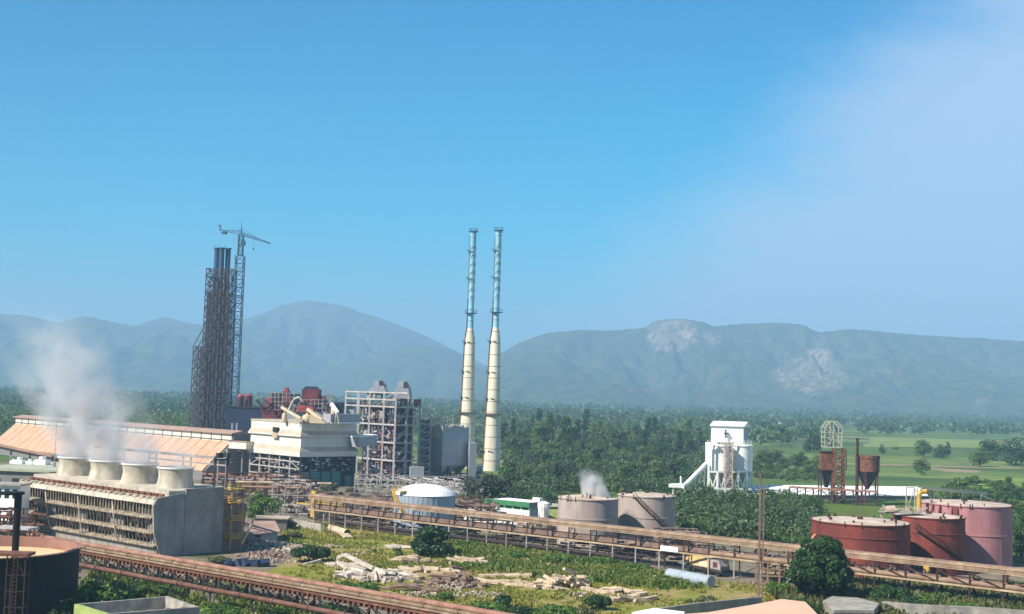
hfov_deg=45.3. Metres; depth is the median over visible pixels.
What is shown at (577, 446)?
broadleaf tree
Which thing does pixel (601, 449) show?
broadleaf tree
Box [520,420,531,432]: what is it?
slender tree
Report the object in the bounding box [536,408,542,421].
slender tree
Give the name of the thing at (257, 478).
pipe run
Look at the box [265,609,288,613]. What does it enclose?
dark bush
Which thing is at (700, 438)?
slender tree
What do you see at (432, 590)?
concrete beam
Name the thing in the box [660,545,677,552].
sign board
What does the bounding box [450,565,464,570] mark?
concrete beam
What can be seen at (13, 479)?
window
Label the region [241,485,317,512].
pipe run
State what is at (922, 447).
field tree
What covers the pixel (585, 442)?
slender tree
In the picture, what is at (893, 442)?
field
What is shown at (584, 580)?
concrete beam
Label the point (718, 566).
lorry
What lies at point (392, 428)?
boiler tower
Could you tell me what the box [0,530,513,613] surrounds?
pipe gallery
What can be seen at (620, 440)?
slender tree
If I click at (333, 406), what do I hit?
roof chute
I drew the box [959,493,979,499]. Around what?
green bush
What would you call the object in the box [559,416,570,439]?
slender tree
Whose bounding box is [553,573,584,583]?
concrete beam
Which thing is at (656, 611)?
white roof building
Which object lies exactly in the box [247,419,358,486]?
mill building
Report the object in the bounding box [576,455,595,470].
broadleaf tree
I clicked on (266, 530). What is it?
brick hut
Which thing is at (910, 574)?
belt gallery
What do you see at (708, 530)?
green bush
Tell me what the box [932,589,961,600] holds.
leafy bush
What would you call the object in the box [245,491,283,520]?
green tree
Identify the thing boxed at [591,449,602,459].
broadleaf tree
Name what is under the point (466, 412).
chimney
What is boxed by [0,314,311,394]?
hill ridge
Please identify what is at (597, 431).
slender tree
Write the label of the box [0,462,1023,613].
works yard
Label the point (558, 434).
slender tree
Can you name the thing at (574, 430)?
slender tree
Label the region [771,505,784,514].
scrub tree
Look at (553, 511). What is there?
store shed
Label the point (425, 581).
concrete beam
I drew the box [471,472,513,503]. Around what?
grey tree
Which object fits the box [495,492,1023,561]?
scrub ground
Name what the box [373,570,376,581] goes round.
concrete beam
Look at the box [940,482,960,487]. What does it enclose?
green bush
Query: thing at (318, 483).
pipe run
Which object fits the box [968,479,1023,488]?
bright field
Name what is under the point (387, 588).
concrete beam
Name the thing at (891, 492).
long shed
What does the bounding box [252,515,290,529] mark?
brick hut
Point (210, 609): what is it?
leafy bush
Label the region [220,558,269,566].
tarpaulin heap
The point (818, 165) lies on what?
sky
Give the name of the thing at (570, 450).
broadleaf tree
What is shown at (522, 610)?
dark bush
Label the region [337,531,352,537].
broken slab
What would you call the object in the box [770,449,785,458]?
field tree
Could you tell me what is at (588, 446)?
broadleaf tree
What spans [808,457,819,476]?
orchard tree
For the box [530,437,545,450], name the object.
broadleaf tree
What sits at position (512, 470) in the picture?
broadleaf tree
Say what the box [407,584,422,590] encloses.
concrete beam
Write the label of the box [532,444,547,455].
broadleaf tree
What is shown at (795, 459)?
orchard tree
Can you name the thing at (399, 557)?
concrete beam
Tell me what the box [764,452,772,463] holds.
orchard tree
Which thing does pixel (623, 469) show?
broadleaf tree
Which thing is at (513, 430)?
slender tree
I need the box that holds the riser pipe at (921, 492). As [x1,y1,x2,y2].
[917,489,926,511]
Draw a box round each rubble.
[86,537,784,609]
[220,541,655,599]
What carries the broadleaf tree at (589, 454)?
on the ground at (909, 476)
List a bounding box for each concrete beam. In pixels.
[303,559,321,564]
[333,574,344,577]
[334,570,354,574]
[351,567,363,571]
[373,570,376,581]
[374,567,387,574]
[376,571,393,574]
[382,584,403,589]
[384,569,402,572]
[385,576,414,579]
[392,559,407,561]
[392,584,422,588]
[394,582,416,584]
[395,554,417,558]
[397,572,418,576]
[400,565,423,572]
[401,556,417,560]
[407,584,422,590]
[409,566,422,570]
[413,558,430,562]
[422,580,438,584]
[422,587,443,590]
[422,589,437,592]
[427,579,442,581]
[429,574,458,579]
[430,568,450,570]
[431,570,450,573]
[432,577,451,580]
[444,572,472,574]
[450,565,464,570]
[456,575,466,578]
[458,559,487,562]
[460,556,476,561]
[460,580,481,584]
[476,577,498,584]
[477,574,500,576]
[499,580,515,585]
[500,573,519,576]
[510,579,520,582]
[511,574,529,577]
[516,584,530,586]
[532,578,564,584]
[533,585,558,589]
[536,578,552,583]
[543,574,557,583]
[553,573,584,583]
[557,578,576,583]
[563,567,575,573]
[572,575,586,577]
[572,577,589,582]
[580,586,607,593]
[588,587,597,592]
[596,589,615,593]
[602,586,620,589]
[609,587,622,590]
[612,597,642,600]
[616,597,633,600]
[617,593,649,601]
[628,589,643,593]
[629,591,646,595]
[639,595,657,599]
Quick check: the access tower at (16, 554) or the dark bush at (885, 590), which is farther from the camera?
the dark bush at (885, 590)
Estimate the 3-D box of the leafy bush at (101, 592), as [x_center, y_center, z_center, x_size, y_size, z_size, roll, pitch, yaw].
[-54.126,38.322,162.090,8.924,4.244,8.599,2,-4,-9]
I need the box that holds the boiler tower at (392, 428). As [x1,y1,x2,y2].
[344,380,420,479]
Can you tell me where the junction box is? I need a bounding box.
[923,565,929,571]
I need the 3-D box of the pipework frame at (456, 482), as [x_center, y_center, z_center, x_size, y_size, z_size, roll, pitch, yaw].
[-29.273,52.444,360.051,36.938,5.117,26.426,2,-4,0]
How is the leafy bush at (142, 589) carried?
on the works yard at (745, 566)
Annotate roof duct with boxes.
[309,414,326,423]
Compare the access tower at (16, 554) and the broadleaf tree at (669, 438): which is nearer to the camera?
the access tower at (16, 554)
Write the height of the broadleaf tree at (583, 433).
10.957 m
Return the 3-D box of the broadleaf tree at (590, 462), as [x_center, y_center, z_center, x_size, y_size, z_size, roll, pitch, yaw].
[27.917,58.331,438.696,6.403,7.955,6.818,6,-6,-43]
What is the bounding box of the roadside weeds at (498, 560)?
[436,539,734,589]
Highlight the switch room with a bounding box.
[409,466,423,477]
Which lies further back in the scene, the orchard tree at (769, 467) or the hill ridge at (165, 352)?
the hill ridge at (165, 352)
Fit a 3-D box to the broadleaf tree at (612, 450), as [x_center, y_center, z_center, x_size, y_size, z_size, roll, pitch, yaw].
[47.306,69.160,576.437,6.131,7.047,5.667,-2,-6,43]
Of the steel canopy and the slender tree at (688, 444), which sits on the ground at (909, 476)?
the slender tree at (688, 444)
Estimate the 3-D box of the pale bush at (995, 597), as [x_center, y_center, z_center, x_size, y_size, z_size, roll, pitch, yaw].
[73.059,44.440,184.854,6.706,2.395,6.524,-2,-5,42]
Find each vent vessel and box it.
[235,394,243,405]
[243,394,252,406]
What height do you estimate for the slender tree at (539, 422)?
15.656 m
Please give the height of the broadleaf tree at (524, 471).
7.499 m
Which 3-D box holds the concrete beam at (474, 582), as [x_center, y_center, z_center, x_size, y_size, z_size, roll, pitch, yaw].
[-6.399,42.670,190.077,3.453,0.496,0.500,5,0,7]
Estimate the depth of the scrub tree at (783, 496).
330.31 m
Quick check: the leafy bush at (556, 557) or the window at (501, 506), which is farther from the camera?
the window at (501, 506)
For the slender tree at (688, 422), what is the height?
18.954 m
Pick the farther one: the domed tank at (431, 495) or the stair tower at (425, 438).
the stair tower at (425, 438)
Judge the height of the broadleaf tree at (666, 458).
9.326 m
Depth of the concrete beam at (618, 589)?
187.34 m
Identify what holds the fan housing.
on the works yard at (745, 566)
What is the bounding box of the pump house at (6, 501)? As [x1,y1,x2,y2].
[0,482,31,530]
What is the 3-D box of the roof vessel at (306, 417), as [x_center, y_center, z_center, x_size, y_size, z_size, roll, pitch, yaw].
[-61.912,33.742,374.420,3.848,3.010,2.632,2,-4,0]
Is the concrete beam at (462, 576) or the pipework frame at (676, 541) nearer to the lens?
the concrete beam at (462, 576)
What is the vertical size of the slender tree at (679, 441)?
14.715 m
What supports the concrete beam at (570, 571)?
on the concrete beam at (581, 576)
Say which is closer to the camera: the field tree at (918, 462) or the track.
the field tree at (918, 462)
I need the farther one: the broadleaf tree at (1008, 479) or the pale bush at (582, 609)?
the broadleaf tree at (1008, 479)
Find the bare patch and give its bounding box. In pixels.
[931,468,979,472]
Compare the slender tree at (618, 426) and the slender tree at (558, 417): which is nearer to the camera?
the slender tree at (618, 426)
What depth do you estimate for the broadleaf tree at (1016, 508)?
340.03 m
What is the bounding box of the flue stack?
[189,245,236,462]
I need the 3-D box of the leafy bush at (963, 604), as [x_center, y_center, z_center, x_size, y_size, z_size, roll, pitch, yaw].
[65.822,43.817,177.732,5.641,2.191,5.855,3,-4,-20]
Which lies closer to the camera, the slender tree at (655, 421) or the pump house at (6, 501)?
the pump house at (6, 501)
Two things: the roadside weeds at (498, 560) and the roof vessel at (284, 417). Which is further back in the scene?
the roof vessel at (284, 417)
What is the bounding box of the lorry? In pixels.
[686,553,730,576]
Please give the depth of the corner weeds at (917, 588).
185.53 m
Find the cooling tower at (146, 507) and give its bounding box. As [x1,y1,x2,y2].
[19,445,255,555]
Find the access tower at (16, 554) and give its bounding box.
[0,550,35,613]
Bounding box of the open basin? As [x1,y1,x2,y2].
[74,596,199,613]
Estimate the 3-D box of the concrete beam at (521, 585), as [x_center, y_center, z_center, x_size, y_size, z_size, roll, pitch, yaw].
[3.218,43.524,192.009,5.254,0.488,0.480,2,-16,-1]
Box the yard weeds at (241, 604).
[47,569,360,613]
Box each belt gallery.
[307,493,1023,602]
[789,486,877,505]
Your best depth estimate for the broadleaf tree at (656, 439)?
681.75 m
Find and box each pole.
[53,427,56,466]
[319,514,330,532]
[754,474,770,601]
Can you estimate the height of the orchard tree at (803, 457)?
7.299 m
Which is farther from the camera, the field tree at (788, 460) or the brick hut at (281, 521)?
the field tree at (788, 460)
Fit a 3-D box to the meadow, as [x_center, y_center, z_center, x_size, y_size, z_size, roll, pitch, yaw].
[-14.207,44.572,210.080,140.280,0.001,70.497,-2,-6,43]
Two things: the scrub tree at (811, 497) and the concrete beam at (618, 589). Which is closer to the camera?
the concrete beam at (618, 589)
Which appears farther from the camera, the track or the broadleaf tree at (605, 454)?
the track
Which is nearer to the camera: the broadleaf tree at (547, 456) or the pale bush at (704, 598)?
the pale bush at (704, 598)
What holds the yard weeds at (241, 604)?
on the works yard at (745, 566)
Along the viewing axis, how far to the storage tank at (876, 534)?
207.74 m
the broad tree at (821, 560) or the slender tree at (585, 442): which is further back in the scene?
the slender tree at (585, 442)
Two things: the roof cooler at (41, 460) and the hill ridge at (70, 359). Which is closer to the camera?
the roof cooler at (41, 460)
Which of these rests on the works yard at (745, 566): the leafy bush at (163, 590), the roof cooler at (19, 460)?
the leafy bush at (163, 590)
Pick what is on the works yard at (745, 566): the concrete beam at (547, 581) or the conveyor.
the conveyor
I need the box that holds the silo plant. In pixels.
[683,421,752,496]
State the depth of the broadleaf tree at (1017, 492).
406.19 m
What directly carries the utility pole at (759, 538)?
on the meadow
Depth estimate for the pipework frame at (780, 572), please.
202.51 m
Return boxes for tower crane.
[218,224,270,405]
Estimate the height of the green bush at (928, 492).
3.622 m
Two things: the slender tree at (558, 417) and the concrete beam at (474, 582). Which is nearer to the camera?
the concrete beam at (474, 582)
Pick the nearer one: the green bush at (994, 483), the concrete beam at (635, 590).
the concrete beam at (635, 590)
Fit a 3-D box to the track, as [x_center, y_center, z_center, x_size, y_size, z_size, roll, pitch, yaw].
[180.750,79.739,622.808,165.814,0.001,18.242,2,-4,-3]
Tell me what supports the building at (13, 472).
on the works yard at (745, 566)
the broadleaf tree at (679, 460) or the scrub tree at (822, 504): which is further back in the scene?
the broadleaf tree at (679, 460)
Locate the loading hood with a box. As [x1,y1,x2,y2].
[669,476,683,493]
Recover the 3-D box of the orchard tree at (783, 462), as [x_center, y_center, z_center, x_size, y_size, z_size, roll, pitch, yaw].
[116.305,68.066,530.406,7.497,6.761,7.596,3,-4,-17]
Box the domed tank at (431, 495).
[392,484,454,529]
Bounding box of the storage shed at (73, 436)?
[0,415,254,479]
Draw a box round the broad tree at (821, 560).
[783,534,856,597]
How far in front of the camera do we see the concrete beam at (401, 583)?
185.06 m
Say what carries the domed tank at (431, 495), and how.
on the works yard at (745, 566)
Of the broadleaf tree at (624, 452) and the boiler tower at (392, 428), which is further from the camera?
the broadleaf tree at (624, 452)
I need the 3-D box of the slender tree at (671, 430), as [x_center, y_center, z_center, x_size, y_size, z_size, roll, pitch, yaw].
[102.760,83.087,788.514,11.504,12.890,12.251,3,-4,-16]
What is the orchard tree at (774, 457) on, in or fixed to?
on the ground at (909, 476)
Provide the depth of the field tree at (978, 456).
633.10 m
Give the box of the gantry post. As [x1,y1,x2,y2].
[296,491,341,520]
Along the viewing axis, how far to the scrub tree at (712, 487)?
350.83 m
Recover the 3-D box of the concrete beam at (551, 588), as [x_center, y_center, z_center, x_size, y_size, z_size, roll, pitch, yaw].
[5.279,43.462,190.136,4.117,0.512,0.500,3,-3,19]
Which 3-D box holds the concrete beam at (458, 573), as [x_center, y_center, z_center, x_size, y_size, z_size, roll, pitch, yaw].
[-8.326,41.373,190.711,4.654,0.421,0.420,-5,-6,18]
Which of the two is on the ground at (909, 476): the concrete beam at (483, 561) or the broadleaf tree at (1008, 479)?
the broadleaf tree at (1008, 479)
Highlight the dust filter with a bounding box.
[430,416,476,479]
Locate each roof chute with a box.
[281,406,301,422]
[306,408,322,423]
[330,403,338,423]
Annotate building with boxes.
[0,462,157,481]
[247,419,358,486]
[484,498,551,523]
[632,608,684,613]
[691,599,816,613]
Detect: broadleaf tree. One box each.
[497,458,518,480]
[500,436,515,450]
[504,436,521,452]
[505,448,519,456]
[517,438,531,454]
[518,428,529,437]
[518,465,530,480]
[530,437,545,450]
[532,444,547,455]
[534,464,550,479]
[536,453,551,462]
[537,456,556,470]
[541,447,552,456]
[545,442,554,450]
[550,462,566,478]
[551,442,564,451]
[552,453,565,462]
[554,435,567,442]
[561,460,575,472]
[562,436,573,447]
[564,445,581,460]
[572,438,583,451]
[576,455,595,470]
[580,430,587,439]
[580,459,597,474]
[583,453,598,463]
[584,443,598,453]
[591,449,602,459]
[595,446,604,455]
[601,451,610,459]
[608,447,617,454]
[611,470,625,484]
[612,465,633,479]
[619,449,631,458]
[621,439,635,451]
[625,461,641,472]
[629,432,640,441]
[633,439,640,450]
[635,454,652,472]
[647,467,666,480]
[648,460,664,472]
[648,465,664,476]
[649,447,660,453]
[651,437,662,446]
[652,441,671,456]
[653,455,671,471]
[663,459,679,479]
[666,435,673,446]
[673,457,688,472]
[996,484,1010,501]
[1000,476,1015,488]
[1007,498,1022,517]
[1010,484,1023,499]
[1012,512,1023,528]
[1013,521,1023,543]
[1013,534,1023,559]
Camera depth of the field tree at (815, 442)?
750.86 m
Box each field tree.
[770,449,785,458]
[785,454,808,464]
[802,428,823,452]
[879,444,885,452]
[911,458,930,474]
[913,439,933,456]
[932,444,948,458]
[944,441,951,456]
[967,449,991,466]
[976,439,1013,460]
[997,437,1023,465]
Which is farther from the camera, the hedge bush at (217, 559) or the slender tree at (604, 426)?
the slender tree at (604, 426)
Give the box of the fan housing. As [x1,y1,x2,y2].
[476,466,482,475]
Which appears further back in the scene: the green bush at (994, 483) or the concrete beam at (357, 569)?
the green bush at (994, 483)
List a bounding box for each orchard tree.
[752,460,763,472]
[753,452,766,464]
[757,448,770,456]
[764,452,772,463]
[764,459,775,475]
[767,452,776,464]
[773,457,789,470]
[790,454,800,465]
[798,451,806,465]
[802,459,813,468]
[803,466,813,477]
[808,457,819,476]
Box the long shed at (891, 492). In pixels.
[748,485,927,499]
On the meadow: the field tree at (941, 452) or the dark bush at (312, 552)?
the dark bush at (312, 552)
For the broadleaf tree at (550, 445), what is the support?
on the ground at (909, 476)
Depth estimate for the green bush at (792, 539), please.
256.87 m
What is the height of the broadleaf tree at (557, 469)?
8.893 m
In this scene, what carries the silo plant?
on the scrub ground at (850, 509)
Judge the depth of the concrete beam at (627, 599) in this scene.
180.49 m
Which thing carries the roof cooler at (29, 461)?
on the building at (13, 472)
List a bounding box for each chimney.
[458,227,477,468]
[481,227,502,470]
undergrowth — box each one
[475,425,827,540]
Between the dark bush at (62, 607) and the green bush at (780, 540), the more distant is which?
the green bush at (780, 540)
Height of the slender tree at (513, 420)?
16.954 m
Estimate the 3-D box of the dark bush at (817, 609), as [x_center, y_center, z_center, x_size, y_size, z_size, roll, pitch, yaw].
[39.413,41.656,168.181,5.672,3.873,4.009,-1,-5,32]
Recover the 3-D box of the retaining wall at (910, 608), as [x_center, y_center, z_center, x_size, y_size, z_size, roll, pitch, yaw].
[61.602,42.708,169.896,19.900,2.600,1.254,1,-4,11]
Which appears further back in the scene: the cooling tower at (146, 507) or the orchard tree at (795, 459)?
the orchard tree at (795, 459)
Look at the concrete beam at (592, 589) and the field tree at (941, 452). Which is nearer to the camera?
the concrete beam at (592, 589)
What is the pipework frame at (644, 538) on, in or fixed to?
on the works yard at (745, 566)
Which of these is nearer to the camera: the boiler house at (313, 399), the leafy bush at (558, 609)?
the leafy bush at (558, 609)
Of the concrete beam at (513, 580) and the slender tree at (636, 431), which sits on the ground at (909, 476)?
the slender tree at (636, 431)
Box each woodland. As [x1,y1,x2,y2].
[0,391,1023,446]
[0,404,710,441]
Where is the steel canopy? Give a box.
[0,525,38,530]
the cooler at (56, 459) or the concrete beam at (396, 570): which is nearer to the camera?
the concrete beam at (396, 570)
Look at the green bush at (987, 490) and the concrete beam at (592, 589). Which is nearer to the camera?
the concrete beam at (592, 589)
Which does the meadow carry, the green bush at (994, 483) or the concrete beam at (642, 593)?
the concrete beam at (642, 593)
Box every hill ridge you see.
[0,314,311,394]
[0,347,189,392]
[138,300,484,376]
[283,345,480,398]
[456,319,1023,418]
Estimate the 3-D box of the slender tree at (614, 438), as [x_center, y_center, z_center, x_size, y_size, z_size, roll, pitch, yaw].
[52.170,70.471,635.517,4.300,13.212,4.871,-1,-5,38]
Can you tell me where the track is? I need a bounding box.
[756,460,1020,468]
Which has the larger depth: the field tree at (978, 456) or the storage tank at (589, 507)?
the field tree at (978, 456)
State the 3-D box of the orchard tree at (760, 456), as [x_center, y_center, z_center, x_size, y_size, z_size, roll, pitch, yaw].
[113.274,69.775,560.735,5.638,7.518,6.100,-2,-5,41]
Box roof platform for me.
[878,505,927,517]
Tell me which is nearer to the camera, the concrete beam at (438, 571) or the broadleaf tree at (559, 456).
the concrete beam at (438, 571)
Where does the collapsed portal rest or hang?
on the works yard at (745, 566)
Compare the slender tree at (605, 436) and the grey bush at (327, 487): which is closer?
the grey bush at (327, 487)
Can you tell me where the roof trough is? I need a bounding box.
[323,414,359,423]
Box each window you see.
[0,489,16,497]
[12,478,20,481]
[493,505,527,509]
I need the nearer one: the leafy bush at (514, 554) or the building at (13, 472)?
the leafy bush at (514, 554)
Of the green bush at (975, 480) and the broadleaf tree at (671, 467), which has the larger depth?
the green bush at (975, 480)
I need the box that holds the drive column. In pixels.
[0,491,24,550]
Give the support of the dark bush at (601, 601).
on the meadow
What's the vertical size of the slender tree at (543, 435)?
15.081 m
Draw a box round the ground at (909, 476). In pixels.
[0,389,1023,508]
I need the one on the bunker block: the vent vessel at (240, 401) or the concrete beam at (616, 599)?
the vent vessel at (240, 401)
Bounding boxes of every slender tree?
[500,421,507,444]
[509,424,515,437]
[510,418,516,433]
[515,428,521,443]
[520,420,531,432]
[528,424,553,444]
[529,415,534,428]
[530,421,544,438]
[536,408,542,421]
[540,426,547,442]
[543,411,555,443]
[554,415,561,427]
[555,426,574,438]
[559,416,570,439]
[566,426,581,444]
[574,419,580,436]
[580,437,594,449]
[581,408,590,430]
[586,422,602,438]
[589,423,596,439]
[597,424,611,439]
[602,428,611,441]
[607,430,627,453]
[608,431,616,449]
[616,422,621,437]
[626,425,631,436]
[633,426,638,436]
[640,430,647,446]
[644,419,650,436]
[651,417,658,431]
[665,427,675,437]
[674,430,683,453]
[682,437,697,453]
[684,417,692,429]
[686,427,697,437]
[697,427,702,446]
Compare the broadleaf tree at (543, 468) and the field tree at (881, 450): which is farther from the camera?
the field tree at (881, 450)
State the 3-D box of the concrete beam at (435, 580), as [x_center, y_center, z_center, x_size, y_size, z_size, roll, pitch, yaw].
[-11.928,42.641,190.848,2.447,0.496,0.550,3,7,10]
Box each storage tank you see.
[557,493,618,548]
[617,490,675,539]
[810,513,910,581]
[892,510,967,575]
[921,497,1012,566]
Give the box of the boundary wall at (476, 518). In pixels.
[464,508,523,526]
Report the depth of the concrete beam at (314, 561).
210.57 m
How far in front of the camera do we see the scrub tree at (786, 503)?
311.11 m
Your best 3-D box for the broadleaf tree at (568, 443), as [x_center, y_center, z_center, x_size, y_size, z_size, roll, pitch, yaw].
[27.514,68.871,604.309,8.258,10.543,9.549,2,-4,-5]
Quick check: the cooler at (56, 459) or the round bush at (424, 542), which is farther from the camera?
the cooler at (56, 459)
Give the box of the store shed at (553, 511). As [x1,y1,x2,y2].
[549,503,557,518]
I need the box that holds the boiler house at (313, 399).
[256,386,356,426]
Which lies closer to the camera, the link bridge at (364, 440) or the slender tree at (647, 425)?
the link bridge at (364, 440)
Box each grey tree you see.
[459,475,481,496]
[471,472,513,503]
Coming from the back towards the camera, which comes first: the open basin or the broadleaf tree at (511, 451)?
the broadleaf tree at (511, 451)
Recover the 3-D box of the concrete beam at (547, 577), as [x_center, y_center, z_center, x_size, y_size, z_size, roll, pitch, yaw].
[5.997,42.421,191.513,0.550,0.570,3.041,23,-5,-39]
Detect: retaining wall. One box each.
[661,596,760,613]
[882,601,1023,613]
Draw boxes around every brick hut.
[242,521,280,541]
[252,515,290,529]
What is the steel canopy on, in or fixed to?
attached to the pipework frame at (8, 516)
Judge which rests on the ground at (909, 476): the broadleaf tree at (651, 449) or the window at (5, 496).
the broadleaf tree at (651, 449)
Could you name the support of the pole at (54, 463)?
on the works yard at (745, 566)
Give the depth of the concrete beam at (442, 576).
191.77 m
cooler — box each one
[13,457,25,463]
[25,459,33,463]
[34,456,49,464]
[49,455,58,461]
[532,497,542,501]
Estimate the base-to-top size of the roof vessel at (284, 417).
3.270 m
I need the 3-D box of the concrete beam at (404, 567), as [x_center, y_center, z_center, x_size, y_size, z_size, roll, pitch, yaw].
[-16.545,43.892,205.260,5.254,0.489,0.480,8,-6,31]
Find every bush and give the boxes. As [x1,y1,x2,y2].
[49,597,89,613]
[71,580,137,602]
[122,582,152,596]
[151,584,185,594]
[199,605,243,613]
[207,555,231,563]
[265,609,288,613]
[287,520,296,527]
[287,531,302,537]
[290,543,331,561]
[310,602,354,613]
[319,482,338,492]
[336,580,379,590]
[345,487,358,493]
[410,525,453,555]
[436,592,453,599]
[467,600,510,612]
[493,594,511,605]
[505,550,527,558]
[509,606,536,613]
[532,603,577,613]
[540,553,570,561]
[568,605,594,613]
[584,594,611,607]
[593,556,616,563]
[625,562,649,568]
[693,595,714,602]
[698,525,712,534]
[765,580,790,594]
[766,534,783,541]
[781,535,802,543]
[787,598,822,613]
[863,598,894,612]
[865,583,911,601]
[899,595,923,603]
[916,592,941,604]
[927,490,935,495]
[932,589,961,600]
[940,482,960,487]
[942,492,961,498]
[946,602,984,606]
[951,477,968,486]
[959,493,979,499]
[963,475,980,484]
[968,486,982,490]
[975,488,993,493]
[980,479,992,485]
[981,593,1019,605]
[987,480,1003,486]
[991,492,1014,500]
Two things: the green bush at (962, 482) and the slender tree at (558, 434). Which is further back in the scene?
the slender tree at (558, 434)
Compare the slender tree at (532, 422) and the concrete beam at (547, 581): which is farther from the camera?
the slender tree at (532, 422)
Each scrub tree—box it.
[704,486,713,494]
[711,499,721,506]
[744,498,758,509]
[768,489,777,497]
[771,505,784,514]
[774,491,786,502]
[777,488,790,493]
[780,500,793,511]
[805,496,821,515]
[812,496,824,508]
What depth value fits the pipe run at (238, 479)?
324.92 m
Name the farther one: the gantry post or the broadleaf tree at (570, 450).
the broadleaf tree at (570, 450)
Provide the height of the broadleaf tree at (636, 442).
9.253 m
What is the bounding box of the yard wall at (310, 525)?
[288,518,321,530]
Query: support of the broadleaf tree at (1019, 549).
on the scrub ground at (850, 509)
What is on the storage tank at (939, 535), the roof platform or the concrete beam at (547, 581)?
the roof platform
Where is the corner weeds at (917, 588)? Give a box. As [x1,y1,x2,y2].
[773,575,1023,613]
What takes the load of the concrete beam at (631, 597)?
on the meadow
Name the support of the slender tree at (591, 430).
on the ground at (909, 476)
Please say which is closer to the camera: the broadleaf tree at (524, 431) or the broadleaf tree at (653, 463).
the broadleaf tree at (653, 463)
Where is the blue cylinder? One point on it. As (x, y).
(709, 580)
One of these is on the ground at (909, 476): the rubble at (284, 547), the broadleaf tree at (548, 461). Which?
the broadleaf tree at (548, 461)
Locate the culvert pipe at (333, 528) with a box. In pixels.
[328,525,350,533]
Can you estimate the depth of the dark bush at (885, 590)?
183.13 m
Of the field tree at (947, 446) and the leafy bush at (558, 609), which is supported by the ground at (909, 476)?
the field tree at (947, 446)
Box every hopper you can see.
[538,501,549,523]
[818,421,846,503]
[855,438,879,505]
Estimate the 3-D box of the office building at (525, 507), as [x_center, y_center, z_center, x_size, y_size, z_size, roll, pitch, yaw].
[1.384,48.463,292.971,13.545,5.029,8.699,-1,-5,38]
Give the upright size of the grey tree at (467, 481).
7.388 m
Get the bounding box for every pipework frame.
[0,507,51,536]
[202,471,317,502]
[271,478,320,515]
[317,491,393,520]
[354,474,465,496]
[455,497,500,521]
[495,520,556,542]
[597,535,661,556]
[654,527,715,558]
[755,551,805,584]
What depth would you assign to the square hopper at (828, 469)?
374.81 m
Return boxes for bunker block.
[225,406,264,431]
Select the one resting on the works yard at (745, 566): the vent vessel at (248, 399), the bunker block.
the bunker block
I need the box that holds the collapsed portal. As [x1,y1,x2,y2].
[335,553,374,570]
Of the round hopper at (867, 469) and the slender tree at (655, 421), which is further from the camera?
the slender tree at (655, 421)
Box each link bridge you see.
[229,441,253,475]
[349,434,377,483]
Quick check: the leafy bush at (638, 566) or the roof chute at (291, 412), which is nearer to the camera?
the leafy bush at (638, 566)
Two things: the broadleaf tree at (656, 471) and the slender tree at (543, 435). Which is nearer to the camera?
the broadleaf tree at (656, 471)
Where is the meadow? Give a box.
[265,521,774,613]
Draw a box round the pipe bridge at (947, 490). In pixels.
[906,486,1002,511]
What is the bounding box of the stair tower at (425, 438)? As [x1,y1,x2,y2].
[418,406,432,478]
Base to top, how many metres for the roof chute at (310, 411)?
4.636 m
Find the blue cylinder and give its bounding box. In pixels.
[665,568,715,587]
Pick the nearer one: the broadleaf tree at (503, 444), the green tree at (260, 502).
the green tree at (260, 502)
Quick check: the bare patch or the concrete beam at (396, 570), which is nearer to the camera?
the concrete beam at (396, 570)
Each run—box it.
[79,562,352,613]
[201,477,264,498]
[202,473,271,495]
[235,481,331,504]
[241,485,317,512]
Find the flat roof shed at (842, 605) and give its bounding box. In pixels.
[823,596,878,613]
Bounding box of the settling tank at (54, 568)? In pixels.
[0,536,81,613]
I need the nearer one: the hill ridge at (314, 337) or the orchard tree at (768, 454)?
the orchard tree at (768, 454)
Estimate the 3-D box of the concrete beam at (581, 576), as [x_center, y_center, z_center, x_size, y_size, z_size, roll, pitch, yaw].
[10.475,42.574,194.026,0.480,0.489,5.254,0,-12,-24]
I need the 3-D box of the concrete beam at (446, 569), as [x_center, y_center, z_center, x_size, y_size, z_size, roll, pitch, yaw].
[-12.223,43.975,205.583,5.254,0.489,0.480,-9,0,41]
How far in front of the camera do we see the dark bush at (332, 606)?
158.67 m
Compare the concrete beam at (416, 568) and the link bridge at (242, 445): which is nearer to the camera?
the concrete beam at (416, 568)
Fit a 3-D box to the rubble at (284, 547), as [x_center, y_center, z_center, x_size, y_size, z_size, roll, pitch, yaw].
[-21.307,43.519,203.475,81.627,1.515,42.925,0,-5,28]
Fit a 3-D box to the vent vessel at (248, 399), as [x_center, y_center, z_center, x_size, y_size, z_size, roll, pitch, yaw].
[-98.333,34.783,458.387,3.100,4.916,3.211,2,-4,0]
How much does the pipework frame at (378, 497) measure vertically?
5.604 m
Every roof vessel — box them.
[282,411,287,421]
[302,413,309,421]
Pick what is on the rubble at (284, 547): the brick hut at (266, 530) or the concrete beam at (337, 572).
the concrete beam at (337, 572)
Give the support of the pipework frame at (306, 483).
on the works yard at (745, 566)
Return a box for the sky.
[0,0,1023,365]
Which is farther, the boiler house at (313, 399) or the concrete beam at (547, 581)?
the boiler house at (313, 399)
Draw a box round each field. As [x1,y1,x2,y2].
[863,437,988,447]
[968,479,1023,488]
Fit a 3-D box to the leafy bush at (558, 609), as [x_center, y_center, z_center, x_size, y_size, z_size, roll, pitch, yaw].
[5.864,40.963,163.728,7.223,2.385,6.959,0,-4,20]
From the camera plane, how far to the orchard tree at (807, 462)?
542.88 m
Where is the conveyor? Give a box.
[0,444,53,460]

